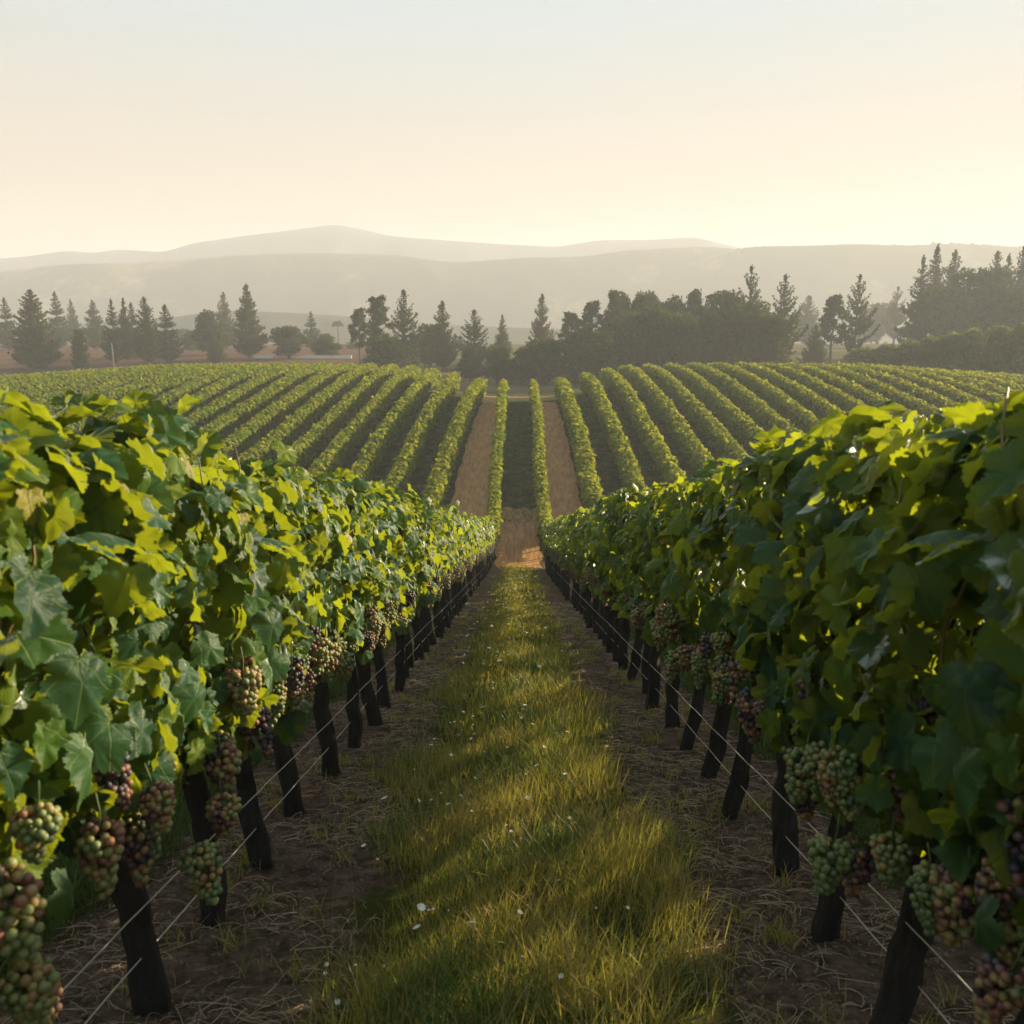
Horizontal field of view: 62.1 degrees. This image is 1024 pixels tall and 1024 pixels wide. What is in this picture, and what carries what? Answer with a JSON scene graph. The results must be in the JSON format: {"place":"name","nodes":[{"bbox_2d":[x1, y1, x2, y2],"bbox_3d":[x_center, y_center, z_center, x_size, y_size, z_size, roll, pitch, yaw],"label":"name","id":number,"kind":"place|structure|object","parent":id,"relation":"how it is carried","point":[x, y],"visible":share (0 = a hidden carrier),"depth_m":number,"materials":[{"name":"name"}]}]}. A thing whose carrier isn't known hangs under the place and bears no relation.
{"place":"outdoors","nodes":[
{"label":"outdoors","id":0,"kind":"place"},
{"bbox_2d":[0,588,451,978],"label":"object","id":1,"kind":"structure","parent":0,"point":[75,871],"depth_m":3.82,"materials":[{"name":"food"}]},
{"bbox_2d":[3,311,597,342],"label":"hills","id":2,"kind":"structure","parent":0,"point":[271,320],"depth_m":422.58,"materials":[{"name":"grey"}]},
{"bbox_2d":[0,225,741,271],"bbox_3d":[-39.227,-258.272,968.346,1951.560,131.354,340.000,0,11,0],"label":"mountains","id":3,"kind":"structure","parent":0,"point":[335,239],"depth_m":937.30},
{"bbox_2d":[0,247,902,341],"bbox_3d":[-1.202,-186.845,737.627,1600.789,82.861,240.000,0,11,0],"label":"hills","id":4,"kind":"structure","parent":0,"point":[490,292],"depth_m":689.20,"materials":[{"name":"grey"}]},
{"bbox_2d":[450,402,496,518],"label":"dirt track","id":5,"kind":"structure","parent":0,"point":[471,490],"depth_m":50.55,"materials":[{"name":"soil"}]},
{"bbox_2d":[0,342,1020,1023],"bbox_3d":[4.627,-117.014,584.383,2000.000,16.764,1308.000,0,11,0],"label":"ground","id":6,"kind":"structure","parent":0,"point":[378,892],"depth_m":3.75,"materials":[{"name":"soil"}]},
{"bbox_2d":[0,440,62,971],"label":"grapevine","id":7,"kind":"object","parent":6,"relation":"on","point":[27,905],"visible":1,"depth_m":1.52,"materials":[{"name":"green plant"}]},
{"bbox_2d":[7,289,64,368],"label":"conifer tree","id":8,"kind":"object","parent":6,"relation":"on","point":[33,349],"visible":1,"depth_m":128.88,"materials":[{"name":"green plant"}]},
{"bbox_2d":[46,291,73,348],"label":"conifer tree","id":9,"kind":"object","parent":6,"relation":"on","point":[61,332],"visible":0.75,"depth_m":185.78,"materials":[{"name":"green plant"}]},
{"bbox_2d":[0,365,141,411],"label":"vine row","id":10,"kind":"object","parent":6,"relation":"on","point":[38,390],"visible":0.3,"depth_m":72.44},
{"bbox_2d":[0,363,166,413],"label":"vine row","id":11,"kind":"object","parent":6,"relation":"on","point":[80,386],"visible":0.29,"depth_m":71.74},
{"bbox_2d":[0,386,185,1023],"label":"grapevine","id":12,"kind":"object","parent":6,"relation":"on","point":[85,733],"visible":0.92,"depth_m":1.83,"materials":[{"name":"green plant"}]},
{"bbox_2d":[80,299,107,349],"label":"conifer tree","id":13,"kind":"object","parent":6,"relation":"on","point":[93,339],"visible":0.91,"depth_m":180.71,"materials":[{"name":"green plant"}]},
{"bbox_2d":[98,298,129,362],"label":"conifer tree","id":14,"kind":"object","parent":6,"relation":"on","point":[113,335],"visible":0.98,"depth_m":137.12,"materials":[{"name":"green plant"}]},
{"bbox_2d":[44,362,192,415],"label":"vine row","id":15,"kind":"object","parent":6,"relation":"on","point":[105,386],"visible":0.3,"depth_m":73.10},
{"bbox_2d":[52,362,213,425],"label":"vine row","id":16,"kind":"object","parent":6,"relation":"on","point":[121,392],"visible":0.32,"depth_m":72.89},
{"bbox_2d":[0,388,267,1016],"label":"grapevine","id":17,"kind":"object","parent":6,"relation":"on","point":[190,711],"visible":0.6,"depth_m":2.54,"materials":[{"name":"green plant"}]},
{"bbox_2d":[128,296,162,363],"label":"conifer tree","id":18,"kind":"object","parent":6,"relation":"on","point":[147,341],"visible":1,"depth_m":134.89,"materials":[{"name":"green plant"}]},
{"bbox_2d":[64,362,240,434],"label":"vine row","id":19,"kind":"object","parent":6,"relation":"on","point":[166,385],"visible":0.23,"depth_m":71.81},
{"bbox_2d":[34,425,309,927],"bbox_3d":[-1.218,0.718,3.151,0.892,2.101,0.962,0,11,0],"label":"grapevine","id":20,"kind":"object","parent":6,"relation":"on","point":[282,669],"visible":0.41,"depth_m":3.00,"materials":[{"name":"green plant"}]},
{"bbox_2d":[79,361,264,435],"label":"vine row","id":21,"kind":"object","parent":6,"relation":"on","point":[174,395],"visible":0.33,"depth_m":71.75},
{"bbox_2d":[156,304,187,361],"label":"conifer tree","id":22,"kind":"object","parent":6,"relation":"on","point":[168,350],"visible":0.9,"depth_m":139.08,"materials":[{"name":"green plant"}]},
{"bbox_2d":[190,309,229,353],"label":"broadleaf tree","id":23,"kind":"object","parent":6,"relation":"on","point":[206,331],"visible":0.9,"depth_m":153.30,"materials":[{"name":"green plant"}]},
{"bbox_2d":[146,361,284,430],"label":"vine row","id":24,"kind":"object","parent":6,"relation":"on","point":[209,393],"visible":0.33,"depth_m":71.09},
{"bbox_2d":[183,361,304,429],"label":"vine row","id":25,"kind":"object","parent":6,"relation":"on","point":[199,417],"visible":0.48,"depth_m":67.25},
{"bbox_2d":[226,283,271,357],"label":"conifer tree","id":26,"kind":"object","parent":6,"relation":"on","point":[250,342],"visible":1,"depth_m":146.02,"materials":[{"name":"green plant"}]},
{"bbox_2d":[165,440,341,868],"bbox_3d":[-1.196,0.751,3.749,0.779,2.056,0.906,0,11,0],"label":"grapevine","id":27,"kind":"object","parent":6,"relation":"on","point":[304,635],"visible":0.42,"depth_m":3.79,"materials":[{"name":"green plant"}]},
{"bbox_2d":[199,361,333,439],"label":"vine row","id":28,"kind":"object","parent":6,"relation":"on","point":[225,424],"visible":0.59,"depth_m":65.57,"materials":[{"name":"plant"}]},
{"bbox_2d":[200,467,364,817],"bbox_3d":[-1.229,0.752,4.507,0.817,2.078,0.897,0,11,0],"label":"grapevine","id":29,"kind":"object","parent":6,"relation":"on","point":[343,580],"visible":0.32,"depth_m":4.51,"materials":[{"name":"green plant"}]},
{"bbox_2d":[220,362,357,459],"bbox_3d":[-17.363,-7.855,67.278,1.719,7.018,50.240,0,11,2],"label":"vine row","id":30,"kind":"object","parent":6,"relation":"on","point":[246,436],"visible":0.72,"depth_m":62.70,"materials":[{"name":"plant"}]},
{"bbox_2d":[269,325,311,357],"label":"broadleaf tree","id":31,"kind":"object","parent":6,"relation":"on","point":[287,339],"visible":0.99,"depth_m":145.94,"materials":[{"name":"green plant"}]},
{"bbox_2d":[235,362,377,461],"bbox_3d":[-15.018,-7.729,66.497,1.655,6.886,47.281,0,11,2],"label":"vine row","id":32,"kind":"object","parent":6,"relation":"on","point":[297,423],"visible":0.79,"depth_m":61.81,"materials":[{"name":"plant"}]},
{"bbox_2d":[270,466,390,776],"bbox_3d":[-1.144,0.771,5.239,0.849,2.077,0.905,0,11,0],"label":"grapevine","id":33,"kind":"object","parent":6,"relation":"on","point":[350,497],"visible":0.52,"depth_m":5.13,"materials":[{"name":"green plant"}]},
{"bbox_2d":[265,363,399,473],"bbox_3d":[-12.660,-7.556,65.883,1.677,6.815,46.732,0,11,2],"label":"vine row","id":34,"kind":"object","parent":6,"relation":"on","point":[309,445],"visible":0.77,"depth_m":61.04,"materials":[{"name":"plant"}]},
{"bbox_2d":[307,364,421,476],"bbox_3d":[-10.233,-7.340,65.306,1.650,6.983,46.292,0,11,2],"label":"vine row","id":35,"kind":"object","parent":6,"relation":"on","point":[338,450],"visible":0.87,"depth_m":58.21,"materials":[{"name":"plant"}]},
{"bbox_2d":[354,294,394,354],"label":"tree","id":36,"kind":"object","parent":6,"relation":"on","point":[378,316],"visible":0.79,"depth_m":126.20,"materials":[{"name":"green plant"}]},
{"bbox_2d":[343,475,406,748],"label":"grapevine","id":37,"kind":"object","parent":6,"relation":"on","point":[384,599],"visible":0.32,"depth_m":5.93,"materials":[{"name":"green plant"}]},
{"bbox_2d":[354,481,421,726],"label":"grapevine","id":38,"kind":"object","parent":6,"relation":"on","point":[409,558],"visible":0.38,"depth_m":6.60,"materials":[{"name":"green plant"}]},
{"bbox_2d":[360,336,422,368],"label":"broadleaf tree","id":39,"kind":"object","parent":6,"relation":"on","point":[399,356],"visible":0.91,"depth_m":118.01,"materials":[{"name":"green plant"}]},
{"bbox_2d":[362,480,421,707],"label":"grapevine","id":40,"kind":"object","parent":6,"relation":"on","point":[383,698],"visible":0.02,"depth_m":7.45,"materials":[{"name":"green plant"}]},
{"bbox_2d":[343,368,442,481],"bbox_3d":[-7.867,-6.802,63.312,1.640,6.928,40.813,0,11,2],"label":"vine row","id":41,"kind":"object","parent":6,"relation":"on","point":[366,464],"visible":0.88,"depth_m":56.55,"materials":[{"name":"green plant"}]},
{"bbox_2d":[386,289,426,362],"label":"conifer tree","id":42,"kind":"object","parent":6,"relation":"on","point":[402,324],"visible":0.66,"depth_m":124.81,"materials":[{"name":"green plant"}]},
{"bbox_2d":[378,479,438,691],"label":"grapevine","id":43,"kind":"object","parent":6,"relation":"on","point":[423,517],"visible":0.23,"depth_m":7.99,"materials":[{"name":"green plant"}]},
{"bbox_2d":[384,371,460,492],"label":"vine row","id":44,"kind":"object","parent":6,"relation":"on","point":[399,476],"visible":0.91,"depth_m":53.18,"materials":[{"name":"green plant"}]},
{"bbox_2d":[425,301,460,369],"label":"conifer tree","id":45,"kind":"object","parent":6,"relation":"on","point":[443,355],"visible":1,"depth_m":124.95,"materials":[{"name":"green plant"}]},
{"bbox_2d":[432,509,460,638],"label":"grapevine","id":46,"kind":"object","parent":6,"relation":"on","point":[436,607],"visible":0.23,"depth_m":12.43,"materials":[{"name":"green plant"}]},
{"bbox_2d":[421,378,487,510],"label":"vine row","id":47,"kind":"object","parent":6,"relation":"on","point":[439,478],"visible":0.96,"depth_m":50.17,"materials":[{"name":"green plant"}]},
{"bbox_2d":[455,309,495,361],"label":"conifer tree","id":48,"kind":"object","parent":6,"relation":"on","point":[475,329],"visible":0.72,"depth_m":126.81,"materials":[{"name":"green plant"}]},
{"bbox_2d":[485,379,509,557],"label":"vine row","id":49,"kind":"object","parent":6,"relation":"on","point":[494,492],"visible":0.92,"depth_m":46.97,"materials":[{"name":"green plant"}]},
{"bbox_2d":[483,347,513,383],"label":"broadleaf tree","id":50,"kind":"object","parent":6,"relation":"on","point":[496,368],"visible":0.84,"depth_m":109.52,"materials":[{"name":"green plant"}]},
{"bbox_2d":[2,602,1019,1023],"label":"straw","id":51,"kind":"object","parent":6,"relation":"on","point":[344,834],"visible":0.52,"depth_m":3.84,"materials":[{"name":"plant"}]},
{"bbox_2d":[307,393,720,534],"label":"grass","id":52,"kind":"structure","parent":6,"relation":"on","point":[526,412],"depth_m":56.90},
{"bbox_2d":[502,346,537,384],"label":"broadleaf tree","id":53,"kind":"object","parent":6,"relation":"on","point":[517,365],"visible":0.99,"depth_m":107.34,"materials":[{"name":"green plant"}]},
{"bbox_2d":[253,560,806,1023],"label":"grass","id":54,"kind":"structure","parent":6,"relation":"on","point":[557,742],"depth_m":3.73,"materials":[{"name":"plant"}]},
{"bbox_2d":[528,378,553,540],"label":"vine row","id":55,"kind":"object","parent":6,"relation":"on","point":[542,496],"visible":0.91,"depth_m":47.04,"materials":[{"name":"green plant"}]},
{"bbox_2d":[525,338,572,382],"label":"broadleaf tree","id":56,"kind":"object","parent":6,"relation":"on","point":[546,353],"visible":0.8,"depth_m":108.54,"materials":[{"name":"green plant"}]},
{"bbox_2d":[553,377,602,508],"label":"vine row","id":57,"kind":"object","parent":6,"relation":"on","point":[586,474],"visible":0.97,"depth_m":49.84,"materials":[{"name":"green plant"}]},
{"bbox_2d":[554,330,619,381],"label":"broadleaf tree","id":58,"kind":"object","parent":6,"relation":"on","point":[586,353],"visible":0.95,"depth_m":106.48,"materials":[{"name":"green plant"}]},
{"bbox_2d":[587,504,614,652],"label":"grapevine","id":59,"kind":"object","parent":6,"relation":"on","point":[594,540],"visible":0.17,"depth_m":10.93,"materials":[{"name":"green plant"}]},
{"bbox_2d":[578,371,647,494],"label":"vine row","id":60,"kind":"object","parent":6,"relation":"on","point":[618,442],"visible":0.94,"depth_m":53.12,"materials":[{"name":"green plant"}]},
{"bbox_2d":[593,487,641,670],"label":"grapevine","id":61,"kind":"object","parent":6,"relation":"on","point":[599,580],"visible":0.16,"depth_m":9.48,"materials":[{"name":"green plant"}]},
{"bbox_2d":[597,319,640,370],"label":"broadleaf tree","id":62,"kind":"object","parent":6,"relation":"on","point":[617,348],"visible":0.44,"depth_m":112.62,"materials":[{"name":"green plant"}]},
{"bbox_2d":[598,483,651,680],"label":"grapevine","id":63,"kind":"object","parent":6,"relation":"on","point":[621,499],"visible":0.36,"depth_m":8.64,"materials":[{"name":"green plant"}]},
{"bbox_2d":[608,502,665,693],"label":"grapevine","id":64,"kind":"object","parent":6,"relation":"on","point":[614,580],"visible":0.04,"depth_m":8.10,"materials":[{"name":"green plant"}]},
{"bbox_2d":[614,502,664,709],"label":"grapevine","id":65,"kind":"object","parent":6,"relation":"on","point":[654,667],"visible":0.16,"depth_m":7.35,"materials":[{"name":"green plant"}]},
{"bbox_2d":[599,367,686,487],"bbox_3d":[8.841,-6.773,63.174,1.519,6.888,40.811,0,11,0],"label":"vine row","id":66,"kind":"object","parent":6,"relation":"on","point":[658,451],"visible":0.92,"depth_m":55.48,"materials":[{"name":"green plant"}]},
{"bbox_2d":[625,478,679,728],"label":"grapevine","id":67,"kind":"object","parent":6,"relation":"on","point":[636,528],"visible":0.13,"depth_m":6.59,"materials":[{"name":"green plant"}]},
{"bbox_2d":[632,306,683,367],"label":"broadleaf tree","id":68,"kind":"object","parent":6,"relation":"on","point":[655,348],"visible":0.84,"depth_m":114.54,"materials":[{"name":"green plant"}]},
{"bbox_2d":[631,476,705,750],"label":"grapevine","id":69,"kind":"object","parent":6,"relation":"on","point":[656,528],"visible":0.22,"depth_m":5.89,"materials":[{"name":"green plant"}]},
{"bbox_2d":[617,364,719,478],"bbox_3d":[11.208,-7.396,65.170,1.513,6.804,46.292,0,11,0],"label":"vine row","id":70,"kind":"object","parent":6,"relation":"on","point":[687,441],"visible":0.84,"depth_m":59.48,"materials":[{"name":"plant"}]},
{"bbox_2d":[644,463,731,779],"bbox_3d":[1.232,0.770,5.163,0.849,2.086,0.905,0,11,0],"label":"grapevine","id":71,"kind":"object","parent":6,"relation":"on","point":[717,747],"visible":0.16,"depth_m":5.25,"materials":[{"name":"green plant"}]},
{"bbox_2d":[641,363,747,462],"bbox_3d":[13.651,-7.530,65.716,1.417,6.907,46.702,0,11,0],"label":"vine row","id":72,"kind":"object","parent":6,"relation":"on","point":[722,442],"visible":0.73,"depth_m":61.47,"materials":[{"name":"plant"}]},
{"bbox_2d":[655,458,756,819],"bbox_3d":[1.183,0.754,4.387,0.810,2.089,0.948,0,11,0],"label":"grapevine","id":73,"kind":"object","parent":6,"relation":"on","point":[697,610],"visible":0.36,"depth_m":4.37,"materials":[{"name":"green plant"}]},
{"bbox_2d":[663,362,776,453],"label":"vine row","id":74,"kind":"object","parent":6,"relation":"on","point":[725,410],"visible":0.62,"depth_m":64.39,"materials":[{"name":"plant"}]},
{"bbox_2d":[684,362,803,444],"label":"vine row","id":75,"kind":"object","parent":6,"relation":"on","point":[758,410],"visible":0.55,"depth_m":66.09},
{"bbox_2d":[723,300,772,364],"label":"broadleaf tree","id":76,"kind":"object","parent":6,"relation":"on","point":[746,348],"visible":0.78,"depth_m":114.02,"materials":[{"name":"green plant"}]},
{"bbox_2d":[707,362,819,433],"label":"vine row","id":77,"kind":"object","parent":6,"relation":"on","point":[786,406],"visible":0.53,"depth_m":67.14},
{"bbox_2d":[749,312,800,363],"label":"broadleaf tree","id":78,"kind":"object","parent":6,"relation":"on","point":[779,329],"visible":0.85,"depth_m":112.19,"materials":[{"name":"green plant"}]},
{"bbox_2d":[690,425,875,876],"bbox_3d":[1.229,0.706,3.692,0.795,2.151,0.892,0,11,0],"label":"grapevine","id":79,"kind":"object","parent":6,"relation":"on","point":[716,656],"visible":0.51,"depth_m":3.74,"materials":[{"name":"green plant"}]},
{"bbox_2d":[772,274,808,351],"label":"conifer tree","id":80,"kind":"object","parent":6,"relation":"on","point":[785,309],"visible":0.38,"depth_m":123.80,"materials":[{"name":"green plant"}]},
{"bbox_2d":[734,361,847,418],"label":"vine row","id":81,"kind":"object","parent":6,"relation":"on","point":[819,407],"visible":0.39,"depth_m":68.95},
{"bbox_2d":[754,361,871,412],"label":"vine row","id":82,"kind":"object","parent":6,"relation":"on","point":[841,400],"visible":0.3,"depth_m":70.21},
{"bbox_2d":[817,293,850,364],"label":"tree","id":83,"kind":"object","parent":6,"relation":"on","point":[833,304],"visible":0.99,"depth_m":127.77,"materials":[{"name":"green plant"}]},
{"bbox_2d":[722,409,971,942],"bbox_3d":[1.249,0.707,3.047,0.930,2.129,0.941,0,11,0],"label":"grapevine","id":84,"kind":"object","parent":6,"relation":"on","point":[765,649],"visible":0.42,"depth_m":3.04,"materials":[{"name":"green plant"}]},
{"bbox_2d":[778,362,920,417],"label":"vine row","id":85,"kind":"object","parent":6,"relation":"on","point":[855,391],"visible":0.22,"depth_m":70.73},
{"bbox_2d":[834,274,880,360],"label":"conifer tree","id":86,"kind":"object","parent":6,"relation":"on","point":[862,327],"visible":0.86,"depth_m":131.58,"materials":[{"name":"green plant"}]},
{"bbox_2d":[802,362,938,420],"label":"vine row","id":87,"kind":"object","parent":6,"relation":"on","point":[875,386],"visible":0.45,"depth_m":69.08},
{"bbox_2d":[853,302,894,343],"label":"broadleaf tree","id":88,"kind":"object","parent":6,"relation":"on","point":[881,331],"visible":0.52,"depth_m":260.13,"materials":[{"name":"green plant"}]},
{"bbox_2d":[759,399,1016,1023],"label":"grapevine","id":89,"kind":"object","parent":6,"relation":"on","point":[832,717],"visible":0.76,"depth_m":2.35,"materials":[{"name":"green plant"}]},
{"bbox_2d":[831,361,987,428],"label":"vine row","id":90,"kind":"object","parent":6,"relation":"on","point":[937,400],"visible":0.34,"depth_m":70.57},
{"bbox_2d":[893,255,936,343],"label":"conifer tree","id":91,"kind":"object","parent":6,"relation":"on","point":[915,333],"visible":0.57,"depth_m":144.84,"materials":[{"name":"green plant"}]},
{"bbox_2d":[845,362,990,409],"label":"vine row","id":92,"kind":"object","parent":6,"relation":"on","point":[953,393],"visible":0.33,"depth_m":70.95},
{"bbox_2d":[913,333,943,367],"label":"hedge","id":93,"kind":"object","parent":6,"relation":"on","point":[928,354],"visible":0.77,"depth_m":105.91,"materials":[{"name":"green plant"}]},
{"bbox_2d":[855,390,1023,1023],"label":"grapevine","id":94,"kind":"object","parent":6,"relation":"on","point":[953,758],"visible":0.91,"depth_m":1.78,"materials":[{"name":"green plant"}]},
{"bbox_2d":[874,364,1004,401],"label":"vine row","id":95,"kind":"object","parent":6,"relation":"on","point":[986,395],"visible":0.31,"depth_m":71.34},
{"bbox_2d":[935,329,975,370],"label":"hedge","id":96,"kind":"object","parent":6,"relation":"on","point":[954,345],"visible":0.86,"depth_m":104.47,"materials":[{"name":"green plant"}]},
{"bbox_2d":[959,327,987,371],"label":"hedge","id":97,"kind":"object","parent":6,"relation":"on","point":[974,361],"visible":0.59,"depth_m":103.87,"materials":[{"name":"green plant"}]},
{"bbox_2d":[948,266,1017,342],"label":"broadleaf tree","id":98,"kind":"object","parent":6,"relation":"on","point":[984,277],"visible":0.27,"depth_m":146.42,"materials":[{"name":"green plant"}]},
{"bbox_2d":[958,387,1023,1023],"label":"grapevine","id":99,"kind":"object","parent":6,"relation":"on","point":[993,1001],"visible":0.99,"depth_m":1.51,"materials":[{"name":"green plant"}]},
{"bbox_2d":[980,324,1016,373],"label":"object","id":100,"kind":"object","parent":6,"relation":"on","point":[996,349],"visible":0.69,"depth_m":103.08,"materials":[{"name":"green plant"}]},
{"bbox_2d":[1005,322,1023,374],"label":"hedge","id":101,"kind":"object","parent":6,"relation":"on","point":[1017,355],"visible":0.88,"depth_m":101.94,"materials":[{"name":"green plant"}]},
{"bbox_2d":[0,0,1023,257],"label":"sky","id":102,"kind":"structure","parent":0,"point":[138,125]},
{"bbox_2d":[494,507,541,567],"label":"dirt track","id":103,"kind":"structure","parent":0,"point":[516,544],"depth_m":40.56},
{"bbox_2d":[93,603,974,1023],"bbox_3d":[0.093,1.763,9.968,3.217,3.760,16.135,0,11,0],"label":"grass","id":104,"kind":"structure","parent":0,"point":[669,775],"depth_m":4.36,"materials":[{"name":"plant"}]},
{"bbox_2d":[540,402,582,520],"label":"dirt track","id":105,"kind":"structure","parent":0,"point":[563,494],"depth_m":50.58,"materials":[{"name":"soil"}]},
{"bbox_2d":[599,599,1016,939],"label":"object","id":106,"kind":"structure","parent":0,"point":[763,748],"depth_m":5.86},
{"bbox_2d":[674,241,1023,339],"bbox_3d":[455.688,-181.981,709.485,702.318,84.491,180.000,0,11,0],"label":"hills","id":107,"kind":"structure","parent":0,"point":[820,274],"depth_m":682.45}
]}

